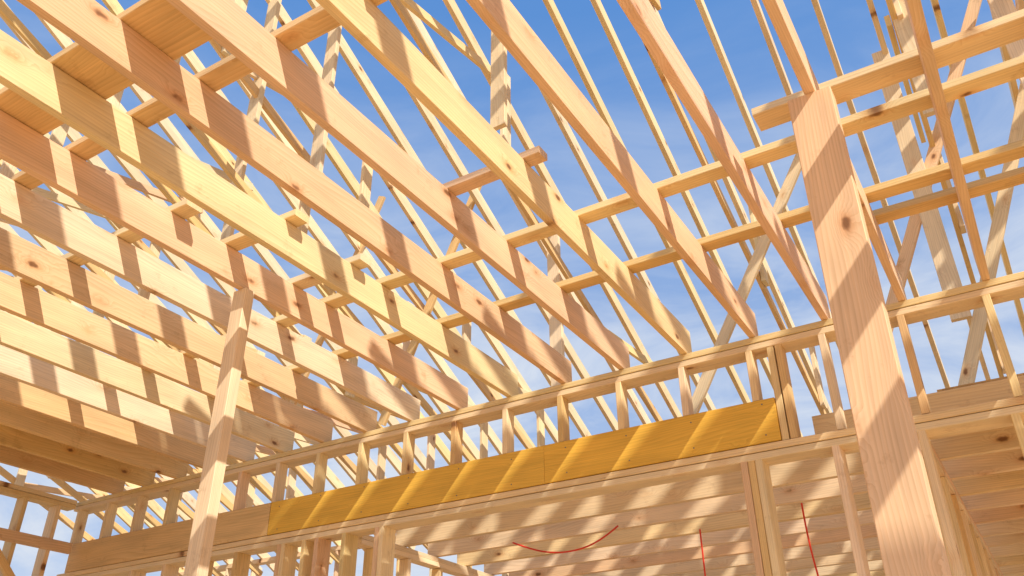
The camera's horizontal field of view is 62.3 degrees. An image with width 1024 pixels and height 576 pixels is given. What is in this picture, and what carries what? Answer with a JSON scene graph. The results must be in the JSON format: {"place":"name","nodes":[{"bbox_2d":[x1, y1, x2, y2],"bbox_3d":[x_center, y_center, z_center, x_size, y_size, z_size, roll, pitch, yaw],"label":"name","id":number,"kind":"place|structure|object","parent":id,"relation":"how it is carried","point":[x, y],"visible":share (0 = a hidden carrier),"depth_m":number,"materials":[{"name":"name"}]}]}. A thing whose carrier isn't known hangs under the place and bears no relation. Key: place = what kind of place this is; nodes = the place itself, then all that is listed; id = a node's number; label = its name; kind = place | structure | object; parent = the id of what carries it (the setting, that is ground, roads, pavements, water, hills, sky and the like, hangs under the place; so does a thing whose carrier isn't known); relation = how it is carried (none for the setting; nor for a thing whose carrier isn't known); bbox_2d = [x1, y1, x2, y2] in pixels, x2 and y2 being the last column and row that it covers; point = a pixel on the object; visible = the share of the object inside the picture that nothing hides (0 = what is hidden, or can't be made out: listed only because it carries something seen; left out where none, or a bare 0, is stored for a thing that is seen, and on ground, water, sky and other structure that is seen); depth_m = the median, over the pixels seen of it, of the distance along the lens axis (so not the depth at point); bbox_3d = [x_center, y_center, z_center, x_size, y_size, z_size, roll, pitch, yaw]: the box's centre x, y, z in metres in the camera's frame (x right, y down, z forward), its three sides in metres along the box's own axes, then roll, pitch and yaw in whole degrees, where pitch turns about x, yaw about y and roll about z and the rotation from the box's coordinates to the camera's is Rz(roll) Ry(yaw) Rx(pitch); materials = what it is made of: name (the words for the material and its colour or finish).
{"place":"outdoors","nodes":[
{"label":"outdoors","id":0,"kind":"place"},
{"bbox_2d":[88,487,184,571],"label":"roof rafter","id":1,"kind":"object","parent":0,"point":[124,516],"visible":0.04,"depth_m":14.22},
{"bbox_2d":[125,482,225,575],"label":"roof rafter","id":2,"kind":"object","parent":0,"point":[156,508],"depth_m":13.87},
{"bbox_2d":[179,538,508,575],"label":"framed wall","id":3,"kind":"structure","parent":0,"point":[257,562],"depth_m":13.84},
{"bbox_2d":[0,466,101,540],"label":"roof truss","id":4,"kind":"object","parent":3,"relation":"on","point":[19,478],"visible":0.22,"depth_m":13.13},
{"bbox_2d":[0,309,223,575],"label":"roof truss","id":5,"kind":"object","parent":3,"relation":"on","point":[152,520],"visible":0.07,"depth_m":12.83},
{"bbox_2d":[46,476,181,575],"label":"roof truss","id":6,"kind":"object","parent":3,"relation":"on","point":[75,494],"visible":0.16,"depth_m":12.68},
{"bbox_2d":[5,311,261,569],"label":"roof rafter","id":7,"kind":"object","parent":3,"relation":"on","point":[189,499],"visible":0.06,"depth_m":13.48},
{"bbox_2d":[9,275,262,575],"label":"roof truss","id":8,"kind":"object","parent":3,"relation":"on","point":[189,513],"visible":0.06,"depth_m":12.36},
{"bbox_2d":[0,222,300,552],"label":"roof rafter","id":9,"kind":"object","parent":3,"relation":"on","point":[257,499],"visible":0.12,"depth_m":11.41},
{"bbox_2d":[7,298,298,570],"bbox_3d":[-5.317,0.898,10.821,0.119,3.901,8.033,-17,-34,27],"label":"roof truss","id":10,"kind":"object","parent":3,"relation":"on","point":[226,502],"visible":0.09,"depth_m":12.04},
{"bbox_2d":[0,160,319,488],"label":"roof truss","id":11,"kind":"object","parent":3,"relation":"on","point":[8,170],"visible":0.15,"depth_m":9.40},
{"bbox_2d":[0,218,339,564],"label":"roof truss","id":12,"kind":"object","parent":3,"relation":"on","point":[267,492],"visible":0.08,"depth_m":11.57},
{"bbox_2d":[0,159,340,545],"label":"roof rafter","id":13,"kind":"object","parent":3,"relation":"on","point":[298,493],"visible":0.1,"depth_m":12.35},
{"bbox_2d":[27,231,332,564],"bbox_3d":[-5.308,0.439,11.348,0.047,4.725,9.263,-17,-34,27],"label":"roof rafter","id":14,"kind":"object","parent":3,"relation":"on","point":[47,245],"visible":0.05,"depth_m":10.88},
{"bbox_2d":[0,83,373,534],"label":"roof rafter","id":15,"kind":"object","parent":3,"relation":"on","point":[335,482],"visible":0.11,"depth_m":11.57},
{"bbox_2d":[0,0,385,478],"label":"roof rafter","id":16,"kind":"object","parent":3,"relation":"on","point":[134,173],"visible":0.16,"depth_m":9.91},
{"bbox_2d":[44,183,363,550],"bbox_3d":[-4.599,0.218,10.973,0.051,4.725,9.263,-17,-34,27],"label":"roof rafter","id":17,"kind":"object","parent":3,"relation":"on","point":[152,297],"visible":0.06,"depth_m":10.40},
{"bbox_2d":[0,0,435,472],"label":"roof truss","id":18,"kind":"object","parent":3,"relation":"on","point":[22,30],"visible":0.16,"depth_m":8.54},
{"bbox_2d":[35,14,401,474],"bbox_3d":[-3.231,-0.209,10.248,0.050,4.725,9.263,-17,-34,27],"label":"roof rafter","id":19,"kind":"object","parent":3,"relation":"on","point":[64,41],"visible":0.1,"depth_m":9.91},
{"bbox_2d":[49,123,427,549],"bbox_3d":[-3.240,0.250,9.722,0.119,3.901,8.033,-17,-34,27],"label":"roof truss","id":20,"kind":"object","parent":3,"relation":"on","point":[58,135],"visible":0.17,"depth_m":9.31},
{"bbox_2d":[67,127,415,549],"bbox_3d":[-3.910,0.003,10.608,0.050,4.725,9.263,-17,-34,27],"label":"roof rafter","id":21,"kind":"object","parent":3,"relation":"on","point":[177,262],"visible":0.09,"depth_m":10.39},
{"bbox_2d":[102,0,449,464],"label":"roof rafter","id":22,"kind":"object","parent":3,"relation":"on","point":[114,7],"visible":0.15,"depth_m":9.58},
{"bbox_2d":[129,84,426,469],"bbox_3d":[-2.873,-0.321,10.059,0.050,4.725,9.263,-17,-34,27],"label":"roof rafter","id":23,"kind":"object","parent":3,"relation":"on","point":[172,133],"visible":0.12,"depth_m":9.92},
{"bbox_2d":[182,50,479,459],"bbox_3d":[-2.170,-0.540,9.687,0.051,4.725,9.263,-17,-34,27],"label":"roof rafter","id":24,"kind":"object","parent":3,"relation":"on","point":[193,61],"visible":0.2,"depth_m":9.66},
{"bbox_2d":[220,156,246,239],"bbox_3d":[-2.753,-0.992,8.465,0.130,1.810,0.046,-17,-34,27],"label":"truss upright","id":25,"kind":"object","parent":24,"relation":"attached to","point":[240,170],"visible":0.12,"depth_m":8.50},
{"bbox_2d":[175,57,487,460],"bbox_3d":[-1.854,-0.182,8.988,0.118,3.901,8.033,-17,-34,27],"label":"roof truss","id":26,"kind":"object","parent":3,"relation":"on","point":[202,138],"visible":0.17,"depth_m":8.72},
{"bbox_2d":[283,196,385,428],"bbox_3d":[-1.985,0.246,9.410,1.283,2.638,0.043,-19,-35,29],"label":"diagonal brace","id":27,"kind":"object","parent":26,"relation":"attached to","point":[320,339],"visible":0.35,"depth_m":9.56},
{"bbox_2d":[209,41,501,454],"bbox_3d":[-1.838,-0.644,9.511,0.049,4.725,9.263,-17,-34,27],"label":"roof rafter","id":28,"kind":"object","parent":3,"relation":"on","point":[375,270],"visible":0.23,"depth_m":9.73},
{"bbox_2d":[210,0,544,448],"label":"roof truss","id":29,"kind":"object","parent":3,"relation":"on","point":[302,152],"visible":0.24,"depth_m":8.33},
{"bbox_2d":[240,0,281,159],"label":"truss upright","id":30,"kind":"object","parent":29,"relation":"attached to","point":[255,104],"visible":0.4,"depth_m":7.44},
{"bbox_2d":[378,186,481,425],"bbox_3d":[-0.790,0.047,8.679,1.283,2.638,0.043,-19,-35,29],"label":"diagonal brace","id":31,"kind":"object","parent":29,"relation":"attached to","point":[427,310],"visible":0.19,"depth_m":8.61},
{"bbox_2d":[265,0,557,442],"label":"roof rafter","id":32,"kind":"object","parent":3,"relation":"on","point":[316,67],"visible":0.31,"depth_m":9.24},
{"bbox_2d":[292,103,535,446],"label":"roof rafter","id":33,"kind":"object","parent":3,"relation":"on","point":[341,167],"visible":0.16,"depth_m":9.09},
{"bbox_2d":[307,0,590,436],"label":"roof rafter","id":34,"kind":"object","parent":3,"relation":"on","point":[370,90],"visible":0.32,"depth_m":8.58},
{"bbox_2d":[310,26,341,172],"bbox_3d":[-1.660,-1.676,7.542,0.130,1.960,0.046,-17,-34,27],"label":"truss upright","id":35,"kind":"object","parent":34,"relation":"attached to","point":[318,150],"visible":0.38,"depth_m":7.63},
{"bbox_2d":[406,89,617,430],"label":"roof rafter","id":36,"kind":"object","parent":3,"relation":"on","point":[430,119],"visible":0.32,"depth_m":8.87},
{"bbox_2d":[389,0,662,421],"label":"roof truss","id":37,"kind":"object","parent":3,"relation":"on","point":[425,17],"visible":0.43,"depth_m":7.58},
{"bbox_2d":[547,234,564,386],"bbox_3d":[0.410,-0.012,8.100,0.130,2.110,0.045,-17,-34,27],"label":"truss upright","id":38,"kind":"object","parent":37,"relation":"attached to","point":[556,331],"visible":0.28,"depth_m":7.89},
{"bbox_2d":[404,6,650,423],"bbox_3d":[-0.104,-1.185,8.593,0.048,4.725,9.263,-17,-34,27],"label":"roof rafter","id":39,"kind":"object","parent":3,"relation":"on","point":[631,395],"visible":0.2,"depth_m":8.71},
{"bbox_2d":[539,88,715,410],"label":"roof rafter","id":40,"kind":"object","parent":3,"relation":"on","point":[578,153],"visible":0.38,"depth_m":8.43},
{"bbox_2d":[490,31,506,130],"bbox_3d":[-0.106,-2.014,6.906,0.130,1.830,0.045,-17,-34,27],"label":"truss upright","id":41,"kind":"object","parent":40,"relation":"attached to","point":[498,105],"visible":0.57,"depth_m":6.63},
{"bbox_2d":[543,0,750,403],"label":"roof rafter","id":42,"kind":"object","parent":3,"relation":"on","point":[570,45],"visible":0.48,"depth_m":7.97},
{"bbox_2d":[590,0,802,436],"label":"roof rafter","id":43,"kind":"object","parent":3,"relation":"on","point":[605,22],"visible":0.44,"depth_m":7.87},
{"bbox_2d":[649,0,831,412],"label":"roof rafter","id":44,"kind":"object","parent":3,"relation":"on","point":[737,203],"visible":0.35,"depth_m":8.59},
{"bbox_2d":[641,0,826,414],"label":"roof truss","id":45,"kind":"object","parent":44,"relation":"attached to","point":[762,279],"visible":0.62,"depth_m":7.57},
{"bbox_2d":[692,153,800,413],"bbox_3d":[1.877,-0.004,6.819,1.528,2.447,0.043,-19,-35,28],"label":"diagonal brace","id":46,"kind":"object","parent":45,"relation":"attached to","point":[745,286],"visible":0.53,"depth_m":6.82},
{"bbox_2d":[695,0,838,349],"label":"roof rafter","id":47,"kind":"object","parent":3,"relation":"on","point":[724,61],"visible":0.4,"depth_m":7.57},
{"bbox_2d":[750,0,792,95],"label":"roof rafter","id":48,"kind":"object","parent":3,"relation":"on","point":[761,19],"visible":0.17,"depth_m":7.20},
{"bbox_2d":[811,0,949,387],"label":"roof rafter","id":49,"kind":"object","parent":3,"relation":"on","point":[850,103],"visible":0.49,"depth_m":7.61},
{"bbox_2d":[866,0,990,379],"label":"roof rafter","id":50,"kind":"object","parent":3,"relation":"on","point":[877,26],"visible":0.1,"depth_m":6.94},
{"bbox_2d":[872,50,971,322],"bbox_3d":[3.075,-0.874,6.436,0.131,2.510,0.046,-17,-34,27],"label":"truss upright","id":51,"kind":"object","parent":50,"relation":"attached to","point":[941,253],"visible":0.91,"depth_m":6.21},
{"bbox_2d":[886,0,981,332],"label":"diagonal brace","id":52,"kind":"object","parent":51,"relation":"attached to","point":[908,246],"visible":0.29,"depth_m":6.42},
{"bbox_2d":[958,82,1023,385],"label":"diagonal brace","id":53,"kind":"object","parent":51,"relation":"attached to","point":[969,368],"visible":0.55,"depth_m":5.91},
{"bbox_2d":[884,0,1005,377],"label":"roof truss","id":54,"kind":"object","parent":50,"relation":"attached to","point":[894,9],"visible":0.62,"depth_m":6.85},
{"bbox_2d":[893,0,934,117],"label":"truss upright","id":55,"kind":"object","parent":54,"relation":"attached to","point":[903,28],"visible":0.22,"depth_m":5.79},
{"bbox_2d":[930,0,1023,335],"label":"roof rafter","id":56,"kind":"object","parent":3,"relation":"on","point":[965,113],"visible":0.58,"depth_m":7.27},
{"bbox_2d":[1015,0,1023,10],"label":"roof truss","id":57,"kind":"object","parent":3,"relation":"on","point":[1019,4],"visible":0.23,"depth_m":5.86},
{"bbox_2d":[987,0,1023,89],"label":"truss upright","id":58,"kind":"object","parent":57,"relation":"attached to","point":[999,9],"visible":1,"depth_m":5.70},
{"bbox_2d":[0,0,1023,575],"label":"sky","id":59,"kind":"structure","parent":0,"point":[850,25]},
{"bbox_2d":[443,0,681,417],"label":"roof rafter","id":60,"kind":"object","parent":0,"point":[452,7],"visible":0.39,"depth_m":8.46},
{"bbox_2d":[990,9,1018,108],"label":"roof rafter","id":61,"kind":"object","parent":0,"point":[1013,87],"visible":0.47,"depth_m":6.91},
{"label":"subfloor","id":62,"kind":"object","parent":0,"visible":0},
{"bbox_2d":[0,480,76,575],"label":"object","id":63,"kind":"structure","parent":62,"relation":"on","point":[12,536],"depth_m":7.13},
{"bbox_2d":[183,287,253,575],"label":"timber post","id":64,"kind":"object","parent":62,"relation":"on","point":[199,552],"visible":1,"depth_m":3.91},
{"bbox_2d":[362,548,442,575],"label":"partition studs","id":65,"kind":"object","parent":62,"relation":"on","point":[404,567],"visible":0.85,"depth_m":6.30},
{"bbox_2d":[358,535,493,575],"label":"partition plate","id":66,"kind":"object","parent":65,"relation":"on","point":[423,559],"visible":0.7,"depth_m":6.54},
{"bbox_2d":[428,448,1023,556],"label":"floor joist","id":67,"kind":"object","parent":65,"relation":"on","point":[986,464],"visible":0.35,"depth_m":5.73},
{"bbox_2d":[512,525,618,552],"bbox_3d":[0.372,1.808,6.000,0.866,0.131,0.026,-18,-34,28],"label":"red wire","id":68,"kind":"object","parent":67,"relation":"attached to","point":[607,534],"visible":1,"depth_m":5.95,"materials":[{"name":"plastic"}]},
{"bbox_2d":[484,488,1023,574],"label":"floor joist","id":69,"kind":"object","parent":65,"relation":"on","point":[998,499],"visible":0.34,"depth_m":6.42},
{"bbox_2d":[577,518,1023,575],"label":"floor joist","id":70,"kind":"object","parent":65,"relation":"on","point":[1014,526],"visible":0.25,"depth_m":6.84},
{"bbox_2d":[747,543,1023,575],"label":"floor joist","id":71,"kind":"object","parent":65,"relation":"on","point":[997,551],"visible":0.14,"depth_m":7.29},
{"bbox_2d":[833,554,1023,575],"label":"floor joist","id":72,"kind":"object","parent":65,"relation":"on","point":[1010,560],"visible":0.08,"depth_m":7.07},
{"bbox_2d":[129,413,1023,575],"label":"wall studs","id":73,"kind":"object","parent":62,"relation":"on","point":[768,554],"depth_m":4.40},
{"bbox_2d":[57,396,1023,575],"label":"bottom plate","id":74,"kind":"object","parent":73,"relation":"on","point":[969,418],"visible":0.89,"depth_m":4.96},
{"bbox_2d":[64,503,270,572],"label":"lumber header beam","id":75,"kind":"structure","parent":74,"relation":"on","point":[252,522],"depth_m":6.78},
{"bbox_2d":[267,397,781,535],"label":"yellow header beam","id":76,"kind":"structure","parent":74,"relation":"on","point":[744,425],"depth_m":5.19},
{"bbox_2d":[70,294,1022,543],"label":"cripple studs","id":77,"kind":"object","parent":74,"relation":"on","point":[784,398],"visible":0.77,"depth_m":5.06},
{"bbox_2d":[74,271,1023,513],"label":"top plate","id":78,"kind":"object","parent":77,"relation":"on","point":[1006,288],"visible":0.86,"depth_m":5.26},
{"bbox_2d":[0,445,124,493],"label":"ceiling joist","id":79,"kind":"object","parent":78,"relation":"on","point":[46,466],"visible":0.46,"depth_m":7.02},
{"bbox_2d":[15,199,201,286],"bbox_3d":[-3.173,0.123,4.910,3.900,0.038,0.094,-17,-34,27],"label":"joist brace","id":80,"kind":"object","parent":79,"relation":"on","point":[184,209],"visible":0.14,"depth_m":4.20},
{"bbox_2d":[0,424,155,486],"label":"ceiling joist","id":81,"kind":"object","parent":78,"relation":"on","point":[20,440],"visible":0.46,"depth_m":6.73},
{"bbox_2d":[0,401,188,478],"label":"ceiling joist","id":82,"kind":"object","parent":78,"relation":"on","point":[18,418],"visible":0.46,"depth_m":6.43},
{"bbox_2d":[0,375,205,467],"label":"ceiling joist","id":83,"kind":"object","parent":78,"relation":"on","point":[38,401],"visible":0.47,"depth_m":6.09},
{"bbox_2d":[0,345,255,461],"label":"ceiling joist","id":84,"kind":"object","parent":78,"relation":"on","point":[38,373],"visible":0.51,"depth_m":5.77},
{"bbox_2d":[0,310,294,452],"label":"ceiling joist","id":85,"kind":"object","parent":78,"relation":"on","point":[23,336],"visible":0.79,"depth_m":5.46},
{"bbox_2d":[137,314,297,372],"bbox_3d":[-2.741,0.631,5.793,3.570,0.040,0.096,-17,-34,27],"label":"joist brace","id":86,"kind":"object","parent":85,"relation":"on","point":[283,320],"visible":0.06,"depth_m":5.04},
{"bbox_2d":[0,272,332,442],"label":"ceiling joist","id":87,"kind":"object","parent":78,"relation":"on","point":[27,302],"visible":0.81,"depth_m":5.14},
{"bbox_2d":[0,0,212,159],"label":"plank","id":88,"kind":"object","parent":87,"relation":"on","point":[169,30],"depth_m":3.17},
{"bbox_2d":[9,0,387,189],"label":"joist brace","id":89,"kind":"object","parent":87,"relation":"on","point":[307,27],"visible":0.55,"depth_m":3.26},
{"bbox_2d":[0,227,377,432],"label":"ceiling joist","id":90,"kind":"object","parent":78,"relation":"on","point":[37,265],"visible":0.85,"depth_m":4.80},
{"bbox_2d":[0,174,419,420],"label":"ceiling joist","id":91,"kind":"object","parent":78,"relation":"on","point":[32,212],"visible":0.94,"depth_m":4.46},
{"bbox_2d":[0,110,467,409],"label":"ceiling joist","id":92,"kind":"object","parent":78,"relation":"on","point":[35,154],"visible":0.95,"depth_m":4.14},
{"bbox_2d":[0,30,517,396],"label":"ceiling joist","id":93,"kind":"object","parent":78,"relation":"on","point":[31,76],"visible":0.95,"depth_m":3.77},
{"bbox_2d":[220,208,308,250],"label":"wood block","id":94,"kind":"structure","parent":93,"relation":"on","point":[296,217],"depth_m":4.25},
{"bbox_2d":[287,253,370,289],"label":"wood block","id":95,"kind":"structure","parent":93,"relation":"on","point":[360,261],"depth_m":4.59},
{"bbox_2d":[17,0,571,383],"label":"ceiling joist","id":96,"kind":"object","parent":78,"relation":"on","point":[102,33],"visible":0.95,"depth_m":3.53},
{"bbox_2d":[166,0,629,369],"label":"ceiling joist","id":97,"kind":"object","parent":78,"relation":"on","point":[236,30],"visible":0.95,"depth_m":3.50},
{"bbox_2d":[443,146,546,195],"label":"wood block","id":98,"kind":"structure","parent":97,"relation":"on","point":[534,156],"depth_m":3.83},
{"bbox_2d":[316,0,691,354],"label":"ceiling joist","id":99,"kind":"object","parent":78,"relation":"on","point":[372,29],"visible":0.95,"depth_m":3.47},
{"bbox_2d":[466,0,757,337],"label":"ceiling joist","id":100,"kind":"object","parent":78,"relation":"on","point":[506,23],"visible":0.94,"depth_m":3.44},
{"bbox_2d":[617,0,830,320],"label":"ceiling joist","id":101,"kind":"object","parent":78,"relation":"on","point":[648,26],"visible":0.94,"depth_m":3.40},
{"bbox_2d":[762,0,906,301],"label":"ceiling joist","id":102,"kind":"object","parent":78,"relation":"on","point":[780,19],"visible":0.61,"depth_m":3.09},
{"bbox_2d":[904,0,989,280],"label":"ceiling joist","id":103,"kind":"object","parent":78,"relation":"on","point":[914,8],"visible":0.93,"depth_m":3.27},
{"bbox_2d":[319,55,1023,308],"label":"joist brace","id":104,"kind":"object","parent":103,"relation":"on","point":[955,89],"visible":0.53,"depth_m":3.72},
{"bbox_2d":[872,166,1023,224],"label":"joist brace","id":105,"kind":"object","parent":103,"relation":"on","point":[976,188],"visible":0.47,"depth_m":3.99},
{"bbox_2d":[788,86,951,575],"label":"timber post","id":106,"kind":"object","parent":62,"relation":"on","point":[908,531],"visible":1,"depth_m":2.58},
{"bbox_2d":[923,458,998,575],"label":"partition studs","id":107,"kind":"object","parent":62,"relation":"on","point":[976,561],"visible":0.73,"depth_m":4.86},
{"bbox_2d":[395,424,1023,546],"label":"floor joist","id":108,"kind":"object","parent":107,"relation":"on","point":[945,448],"visible":0.47,"depth_m":5.42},
{"bbox_2d":[457,470,1023,566],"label":"floor joist","id":109,"kind":"object","parent":107,"relation":"on","point":[1010,480],"visible":0.28,"depth_m":6.07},
{"bbox_2d":[509,504,1023,575],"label":"floor joist","id":110,"kind":"object","parent":107,"relation":"on","point":[977,516],"visible":0.28,"depth_m":6.72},
{"bbox_2d":[665,532,1023,575],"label":"floor joist","id":111,"kind":"object","parent":107,"relation":"on","point":[990,541],"visible":0.13,"depth_m":7.05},
{"bbox_2d":[812,375,1023,458],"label":"floor joist","id":112,"kind":"object","parent":107,"relation":"on","point":[986,392],"visible":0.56,"depth_m":4.38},
{"bbox_2d":[919,441,1003,575],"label":"partition plate","id":113,"kind":"object","parent":107,"relation":"on","point":[942,471],"visible":0.38,"depth_m":5.22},
{"bbox_3d":[2.320,-2.124,0.853,0.041,0.185,7.093,-17,-34,27],"label":"ceiling joist","id":114,"kind":"object","parent":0,"visible":0},
{"bbox_2d":[751,9,1023,130],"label":"joist brace","id":115,"kind":"object","parent":114,"relation":"on","point":[979,39],"visible":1,"depth_m":3.24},
{"bbox_3d":[1.971,-2.018,1.032,0.041,0.185,7.083,-17,-34,27],"label":"ceiling joist","id":116,"kind":"object","parent":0,"visible":0},
{"bbox_2d":[332,139,1023,359],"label":"joist brace","id":117,"kind":"object","parent":116,"relation":"on","point":[1002,154],"visible":0.54,"depth_m":4.23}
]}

